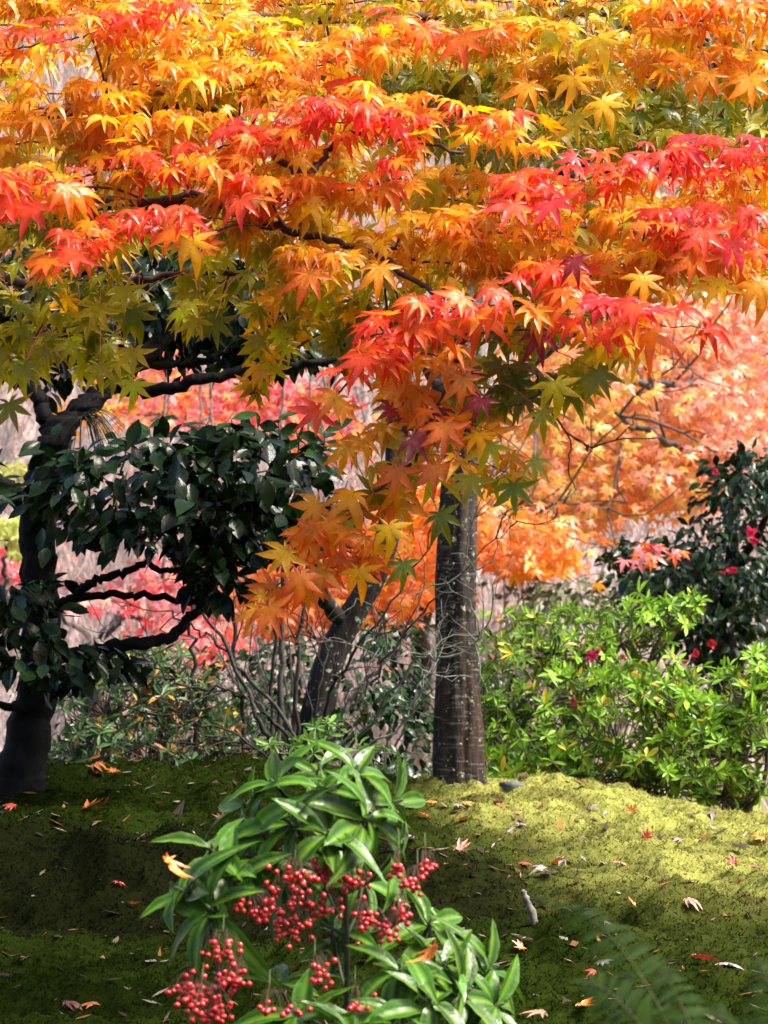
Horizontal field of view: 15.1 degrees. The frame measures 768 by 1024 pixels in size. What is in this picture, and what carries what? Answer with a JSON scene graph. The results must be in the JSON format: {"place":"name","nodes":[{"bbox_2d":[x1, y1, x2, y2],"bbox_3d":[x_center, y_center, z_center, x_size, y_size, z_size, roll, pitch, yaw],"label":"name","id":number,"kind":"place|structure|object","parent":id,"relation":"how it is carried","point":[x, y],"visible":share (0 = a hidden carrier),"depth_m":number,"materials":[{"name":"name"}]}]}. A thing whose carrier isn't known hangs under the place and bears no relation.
{"place":"outdoors","nodes":[
{"label":"outdoors","id":0,"kind":"place"},
{"bbox_2d":[0,744,767,1023],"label":"ground","id":1,"kind":"structure","parent":0,"point":[8,907],"depth_m":6.52,"materials":[{"name":"green plant"}]},
{"bbox_2d":[1,803,17,810],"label":"fallen leaf","id":2,"kind":"object","parent":1,"relation":"on","point":[9,805],"visible":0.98,"depth_m":7.01,"materials":[{"name":"red plant"}]},
{"bbox_2d":[0,459,26,648],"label":"yellow bush","id":3,"kind":"object","parent":1,"relation":"on","point":[9,528],"visible":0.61,"depth_m":15.72,"materials":[{"name":"yellow plant"}]},
{"bbox_2d":[61,1000,82,1009],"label":"fallen leaf","id":4,"kind":"object","parent":1,"relation":"on","point":[70,1003],"visible":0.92,"depth_m":5.25,"materials":[{"name":"brown plant"}]},
{"bbox_2d":[76,1001,99,1008],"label":"fallen leaf","id":5,"kind":"object","parent":1,"relation":"on","point":[89,1004],"visible":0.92,"depth_m":5.26,"materials":[{"name":"orange plant"}]},
{"bbox_2d":[82,798,102,808],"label":"fallen leaf","id":6,"kind":"object","parent":1,"relation":"on","point":[87,805],"visible":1,"depth_m":6.99,"materials":[{"name":"orange plant"}]},
{"bbox_2d":[91,761,112,770],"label":"fallen leaf","id":7,"kind":"object","parent":1,"relation":"on","point":[97,764],"visible":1,"depth_m":7.98,"materials":[{"name":"orange plant"}]},
{"bbox_2d":[98,797,108,806],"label":"fallen leaf","id":8,"kind":"object","parent":1,"relation":"on","point":[105,801],"visible":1,"depth_m":6.99,"materials":[{"name":"brown plant"}]},
{"bbox_2d":[106,767,120,772],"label":"fallen leaf","id":9,"kind":"object","parent":1,"relation":"on","point":[113,770],"visible":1,"depth_m":7.90,"materials":[{"name":"orange plant"}]},
{"bbox_2d":[110,881,126,887],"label":"fallen leaf","id":10,"kind":"object","parent":1,"relation":"on","point":[120,882],"visible":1,"depth_m":6.47,"materials":[{"name":"red plant"}]},
{"bbox_2d":[17,630,256,765],"bbox_3d":[-0.790,0.665,9.058,0.806,0.563,1.008,0,0,0],"label":"rhododendron shrub","id":11,"kind":"object","parent":1,"relation":"on","point":[104,724],"visible":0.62,"depth_m":8.93,"materials":[{"name":"green plant"}]},
{"bbox_2d":[0,454,293,755],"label":"maple tree","id":12,"kind":"object","parent":1,"relation":"on","point":[140,581],"visible":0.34,"depth_m":17.15,"materials":[{"name":"red plant"}]},
{"bbox_2d":[160,605,200,754],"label":"bare sapling","id":13,"kind":"object","parent":1,"relation":"on","point":[195,666],"visible":0.48,"depth_m":8.99,"materials":[{"name":"brown wood"}]},
{"bbox_2d":[0,172,385,801],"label":"camellia tree","id":14,"kind":"object","parent":1,"relation":"on","point":[243,513],"visible":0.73,"depth_m":7.33,"materials":[{"name":"green plant"}]},
{"bbox_2d":[140,818,292,1023],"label":"coralberry plant","id":15,"kind":"object","parent":1,"relation":"on","point":[204,902],"visible":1,"depth_m":3.95,"materials":[{"name":"green plant"}]},
{"bbox_2d":[163,852,192,877],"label":"caught leaf","id":16,"kind":"object","parent":15,"relation":"attached to","point":[173,865],"visible":1,"depth_m":3.90,"materials":[{"name":"yellow plant"}]},
{"bbox_2d":[50,618,382,761],"bbox_3d":[-0.602,0.740,10.366,1.312,0.749,1.160,0,0,-21],"label":"evergreen bush","id":17,"kind":"object","parent":1,"relation":"on","point":[287,685],"visible":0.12,"depth_m":10.35,"materials":[{"name":"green plant"}]},
{"bbox_2d":[231,575,246,751],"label":"bare sapling","id":18,"kind":"object","parent":1,"relation":"on","point":[242,704],"visible":0.3,"depth_m":9.10,"materials":[{"name":"wood"}]},
{"bbox_2d":[241,578,286,755],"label":"bare sapling","id":19,"kind":"object","parent":1,"relation":"on","point":[272,678],"visible":0.48,"depth_m":9.00,"materials":[{"name":"brown wood"}]},
{"bbox_2d":[246,568,285,756],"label":"bare sapling","id":20,"kind":"object","parent":1,"relation":"on","point":[280,703],"visible":0.34,"depth_m":9.29,"materials":[{"name":"brown wood"}]},
{"bbox_2d":[199,738,426,1010],"bbox_3d":[-0.101,0.651,4.138,0.327,0.651,0.467,0,0,0],"label":"coralberry plant","id":21,"kind":"object","parent":1,"relation":"on","point":[345,853],"visible":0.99,"depth_m":4.07,"materials":[{"name":"green plant"}]},
{"bbox_2d":[287,481,347,749],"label":"bare sapling","id":22,"kind":"object","parent":1,"relation":"on","point":[295,699],"visible":0.37,"depth_m":9.20,"materials":[{"name":"brown wood"}]},
{"bbox_2d":[253,713,391,785],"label":"seedling shrub","id":23,"kind":"object","parent":1,"relation":"on","point":[266,744],"visible":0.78,"depth_m":7.98,"materials":[{"name":"green plant"}]},
{"bbox_2d":[75,488,571,773],"bbox_3d":[-0.158,0.384,8.284,1.415,0.948,0.624,0,0,5],"label":"bare shrub","id":24,"kind":"object","parent":1,"relation":"on","point":[348,707],"visible":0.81,"depth_m":8.29,"materials":[{"name":"wood"}]},
{"bbox_2d":[293,355,413,762],"bbox_3d":[-0.083,0.183,9.628,0.516,1.635,0.305,0,0,-30],"label":"leaning tree","id":25,"kind":"object","parent":1,"relation":"on","point":[341,626],"visible":0.27,"depth_m":9.56,"materials":[{"name":"brown wood"}]},
{"bbox_2d":[309,611,434,777],"bbox_3d":[-0.014,0.726,9.514,0.585,0.776,1.618,0,0,0],"label":"evergreen bush","id":26,"kind":"object","parent":1,"relation":"on","point":[391,715],"visible":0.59,"depth_m":9.38,"materials":[{"name":"green plant"}]},
{"bbox_2d":[224,832,524,1023],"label":"coralberry plant","id":27,"kind":"object","parent":1,"relation":"on","point":[430,982],"visible":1,"depth_m":3.99,"materials":[{"name":"green plant"}]},
{"bbox_2d":[408,939,438,962],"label":"caught leaf","id":28,"kind":"object","parent":27,"relation":"attached to","point":[431,951],"visible":1,"depth_m":3.88,"materials":[{"name":"orange plant"}]},
{"bbox_2d":[0,0,767,639],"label":"maple tree","id":29,"kind":"object","parent":1,"relation":"on","point":[390,78],"visible":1,"depth_m":5.18,"materials":[{"name":"orange plant"}]},
{"bbox_2d":[0,755,767,1023],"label":"moss litter","id":30,"kind":"object","parent":1,"relation":"on","point":[179,808],"visible":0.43,"depth_m":6.84,"materials":[{"name":"brown plant"}]},
{"bbox_2d":[157,414,647,743],"bbox_3d":[0.089,0.491,14.664,2.384,2.006,2.939,0,0,0],"label":"maple tree","id":31,"kind":"object","parent":1,"relation":"on","point":[539,551],"visible":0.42,"depth_m":14.13,"materials":[{"name":"orange plant"}]},
{"bbox_2d":[453,837,469,852],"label":"fallen leaf","id":32,"kind":"object","parent":1,"relation":"on","point":[460,846],"visible":1,"depth_m":6.74,"materials":[{"name":"plant"}]},
{"bbox_2d":[370,229,575,784],"bbox_3d":[0.138,0.023,8.774,0.443,1.838,0.890,0,0,-43],"label":"cherry tree","id":33,"kind":"object","parent":1,"relation":"on","point":[458,753],"visible":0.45,"depth_m":8.55,"materials":[{"name":"brown plant"}]},
{"bbox_2d":[499,781,521,792],"bbox_3d":[0.363,0.787,8.290,0.052,0.034,0.062,0,0,42],"label":"flat stone","id":34,"kind":"object","parent":1,"relation":"on","point":[508,786],"visible":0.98,"depth_m":8.27,"materials":[{"name":"grey stone"}]},
{"bbox_2d":[509,822,526,826],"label":"fallen leaf","id":35,"kind":"object","parent":1,"relation":"on","point":[518,824],"visible":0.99,"depth_m":7.62,"materials":[{"name":"beige plant"}]},
{"bbox_2d":[512,939,525,949],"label":"fallen leaf","id":36,"kind":"object","parent":1,"relation":"on","point":[519,944],"visible":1,"depth_m":5.68,"materials":[{"name":"plant"}]},
{"bbox_2d":[512,934,532,941],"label":"fallen leaf","id":37,"kind":"object","parent":1,"relation":"on","point":[525,938],"visible":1,"depth_m":5.71,"materials":[{"name":"plant"}]},
{"bbox_2d":[521,889,537,924],"bbox_3d":[0.312,0.850,6.196,0.045,0.088,0.021,0,0,26],"label":"wood stub","id":38,"kind":"object","parent":1,"relation":"on","point":[531,912],"visible":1,"depth_m":6.19,"materials":[{"name":"grey wood"}]},
{"bbox_2d":[490,468,577,653],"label":"sapling","id":39,"kind":"object","parent":1,"relation":"on","point":[504,608],"visible":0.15,"depth_m":14.99,"materials":[{"name":"brown wood"}]},
{"bbox_2d":[521,1009,547,1017],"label":"fallen leaf","id":40,"kind":"object","parent":1,"relation":"on","point":[542,1012],"visible":1,"depth_m":4.94,"materials":[{"name":"beige plant"}]},
{"bbox_2d":[529,865,547,874],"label":"fallen leaf","id":41,"kind":"object","parent":1,"relation":"on","point":[541,867],"visible":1,"depth_m":6.73,"materials":[{"name":"white plant"}]},
{"bbox_2d":[535,868,555,872],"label":"fallen leaf","id":42,"kind":"object","parent":1,"relation":"on","point":[551,870],"visible":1,"depth_m":6.71,"materials":[{"name":"grey plant"}]},
{"bbox_2d":[480,659,614,783],"bbox_3d":[0.536,0.812,10.318,0.591,0.605,1.074,0,0,0],"label":"evergreen bush","id":43,"kind":"object","parent":1,"relation":"on","point":[519,671],"visible":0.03,"depth_m":10.30,"materials":[{"name":"green plant"}]},
{"bbox_2d":[479,486,617,643],"bbox_3d":[0.797,0.236,15.058,0.910,1.035,0.448,0,0,17],"label":"sapling","id":44,"kind":"object","parent":1,"relation":"on","point":[523,601],"visible":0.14,"depth_m":14.99,"materials":[{"name":"red wood"}]},
{"bbox_2d":[551,856,564,863],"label":"fallen leaf","id":45,"kind":"object","parent":1,"relation":"on","point":[557,859],"visible":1,"depth_m":6.96,"materials":[{"name":"orange plant"}]},
{"bbox_2d":[477,568,640,678],"bbox_3d":[0.870,0.569,13.957,0.924,0.623,1.580,0,0,0],"label":"evergreen bush","id":46,"kind":"object","parent":1,"relation":"on","point":[550,596],"visible":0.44,"depth_m":14.00,"materials":[{"name":"green plant"}]},
{"bbox_2d":[555,856,567,866],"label":"fallen leaf","id":47,"kind":"object","parent":1,"relation":"on","point":[565,859],"visible":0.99,"depth_m":6.98,"materials":[{"name":"plant"}]},
{"bbox_2d":[371,183,767,550],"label":"maple tree","id":48,"kind":"object","parent":1,"relation":"on","point":[695,407],"visible":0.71,"depth_m":15.85,"materials":[{"name":"orange plant"}]},
{"bbox_2d":[383,1,767,233],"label":"evergreen tree","id":49,"kind":"object","parent":1,"relation":"on","point":[572,174],"visible":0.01,"depth_m":13.39,"materials":[{"name":"green plant"}]},
{"bbox_2d":[575,997,595,1005],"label":"fallen leaf","id":50,"kind":"object","parent":1,"relation":"on","point":[583,1003],"visible":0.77,"depth_m":4.97,"materials":[{"name":"orange plant"}]},
{"bbox_2d":[585,969,596,976],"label":"fallen leaf","id":51,"kind":"object","parent":1,"relation":"on","point":[590,970],"visible":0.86,"depth_m":5.48,"materials":[{"name":"red plant"}]},
{"bbox_2d":[588,804,599,810],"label":"fallen leaf","id":52,"kind":"object","parent":1,"relation":"on","point":[592,807],"visible":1,"depth_m":8.15,"materials":[{"name":"beige plant"}]},
{"bbox_2d":[476,579,712,797],"bbox_3d":[0.647,0.634,9.442,0.887,0.827,1.102,0,0,0],"label":"azalea shrub","id":53,"kind":"object","parent":1,"relation":"on","point":[555,748],"visible":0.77,"depth_m":9.46,"materials":[{"name":"green plant"}]},
{"bbox_2d":[612,861,625,864],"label":"fallen leaf","id":54,"kind":"object","parent":1,"relation":"on","point":[619,862],"visible":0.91,"depth_m":7.09,"materials":[{"name":"plant"}]},
{"bbox_2d":[529,895,719,1023],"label":"fern","id":55,"kind":"object","parent":1,"relation":"on","point":[646,1012],"visible":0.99,"depth_m":2.67,"materials":[{"name":"green plant"}]},
{"bbox_2d":[626,804,636,812],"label":"fallen leaf","id":56,"kind":"object","parent":1,"relation":"on","point":[630,809],"visible":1,"depth_m":8.14,"materials":[{"name":"orange plant"}]},
{"bbox_2d":[589,532,690,692],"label":"maple sapling","id":57,"kind":"object","parent":1,"relation":"on","point":[643,558],"visible":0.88,"depth_m":10.70,"materials":[{"name":"red plant"}]},
{"bbox_2d":[641,827,653,840],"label":"fallen leaf","id":58,"kind":"object","parent":1,"relation":"on","point":[646,834],"visible":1,"depth_m":7.17,"materials":[{"name":"red plant"}]},
{"bbox_2d":[582,436,767,813],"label":"flowering camellia","id":59,"kind":"object","parent":1,"relation":"on","point":[737,596],"visible":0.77,"depth_m":11.26,"materials":[{"name":"green plant"}]},
{"bbox_2d":[585,638,767,812],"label":"azalea shrub","id":60,"kind":"object","parent":1,"relation":"on","point":[690,717],"visible":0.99,"depth_m":8.88,"materials":[{"name":"green plant"}]},
{"bbox_2d":[672,837,683,841],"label":"fallen leaf","id":61,"kind":"object","parent":1,"relation":"on","point":[679,839],"visible":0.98,"depth_m":7.46,"materials":[{"name":"beige plant"}]},
{"bbox_2d":[683,897,702,909],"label":"fallen leaf","id":62,"kind":"object","parent":1,"relation":"on","point":[692,900],"visible":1,"depth_m":6.17,"materials":[{"name":"beige plant"}]},
{"bbox_2d":[690,954,720,960],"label":"fallen leaf","id":63,"kind":"object","parent":1,"relation":"on","point":[704,956],"visible":1,"depth_m":5.65,"materials":[{"name":"red plant"}]},
{"bbox_2d":[704,812,718,821],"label":"fallen leaf","id":64,"kind":"object","parent":1,"relation":"on","point":[712,814],"visible":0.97,"depth_m":8.40,"materials":[{"name":"beige plant"}]},
{"bbox_2d":[713,828,727,834],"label":"fallen leaf","id":65,"kind":"object","parent":1,"relation":"on","point":[722,830],"visible":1,"depth_m":7.75,"materials":[{"name":"brown plant"}]},
{"bbox_2d":[715,962,743,969],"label":"fallen leaf","id":66,"kind":"object","parent":1,"relation":"on","point":[728,963],"visible":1,"depth_m":5.56,"materials":[{"name":"white plant"}]},
{"bbox_2d":[723,854,739,865],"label":"fallen leaf","id":67,"kind":"object","parent":1,"relation":"on","point":[731,859],"visible":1,"depth_m":6.99,"materials":[{"name":"plant"}]},
{"bbox_2d":[696,953,767,1023],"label":"fern","id":68,"kind":"object","parent":1,"relation":"on","point":[729,1017],"visible":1,"depth_m":2.52,"materials":[{"name":"green plant"}]},
{"bbox_2d":[731,843,751,850],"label":"fallen leaf","id":69,"kind":"object","parent":1,"relation":"on","point":[742,846],"visible":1,"depth_m":7.53,"materials":[{"name":"plant"}]},
{"bbox_2d":[748,833,765,840],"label":"fallen leaf","id":70,"kind":"object","parent":1,"relation":"on","point":[758,837],"visible":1,"depth_m":7.79,"materials":[{"name":"yellow plant"}]},
{"bbox_2d":[0,0,767,780],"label":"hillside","id":71,"kind":"structure","parent":0,"point":[312,488],"depth_m":27.34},
{"bbox_2d":[52,304,383,679],"bbox_3d":[-1.152,-0.165,19.589,2.658,2.848,3.261,0,0,14],"label":"maple tree","id":72,"kind":"object","parent":71,"relation":"on","point":[185,406],"visible":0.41,"depth_m":19.16,"materials":[{"name":"red plant"}]},
{"bbox_2d":[0,0,765,305],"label":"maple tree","id":73,"kind":"object","parent":71,"relation":"on","point":[657,194],"visible":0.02,"depth_m":23.80,"materials":[{"name":"plant"}]},
{"bbox_2d":[0,0,767,813],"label":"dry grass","id":74,"kind":"structure","parent":71,"relation":"on","point":[8,434],"depth_m":21.96,"materials":[{"name":"plant"}]},
{"bbox_2d":[202,383,222,438],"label":"sapling","id":75,"kind":"object","parent":74,"relation":"on","point":[211,401],"visible":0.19,"depth_m":15.00,"materials":[{"name":"wood"}]},
{"bbox_2d":[154,369,287,578],"bbox_3d":[-0.949,-0.432,14.940,0.917,1.554,0.268,0,0,-14],"label":"sapling","id":76,"kind":"object","parent":74,"relation":"on","point":[163,440],"visible":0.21,"depth_m":14.99,"materials":[{"name":"wood"}]},
{"bbox_2d":[151,385,304,548],"bbox_3d":[-0.798,-0.194,14.983,0.787,1.077,0.629,0,0,33],"label":"sapling","id":77,"kind":"object","parent":74,"relation":"on","point":[201,407],"visible":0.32,"depth_m":14.99,"materials":[{"name":"wood"}]},
{"bbox_2d":[255,383,364,467],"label":"sapling","id":78,"kind":"object","parent":74,"relation":"on","point":[282,408],"visible":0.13,"depth_m":15.00,"materials":[{"name":"wood"}]},
{"bbox_2d":[260,291,365,486],"bbox_3d":[-0.414,-0.444,15.015,0.684,1.578,0.483,0,0,0],"label":"sapling","id":79,"kind":"object","parent":74,"relation":"on","point":[308,427],"visible":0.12,"depth_m":15.00,"materials":[{"name":"wood"}]},
{"bbox_2d":[295,367,366,524],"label":"sapling","id":80,"kind":"object","parent":74,"relation":"on","point":[322,437],"visible":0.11,"depth_m":14.99,"materials":[{"name":"wood"}]},
{"bbox_2d":[0,69,767,758],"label":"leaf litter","id":81,"kind":"object","parent":71,"relation":"on","point":[316,491],"visible":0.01,"depth_m":23.21,"materials":[{"name":"brown plant"}]}
]}

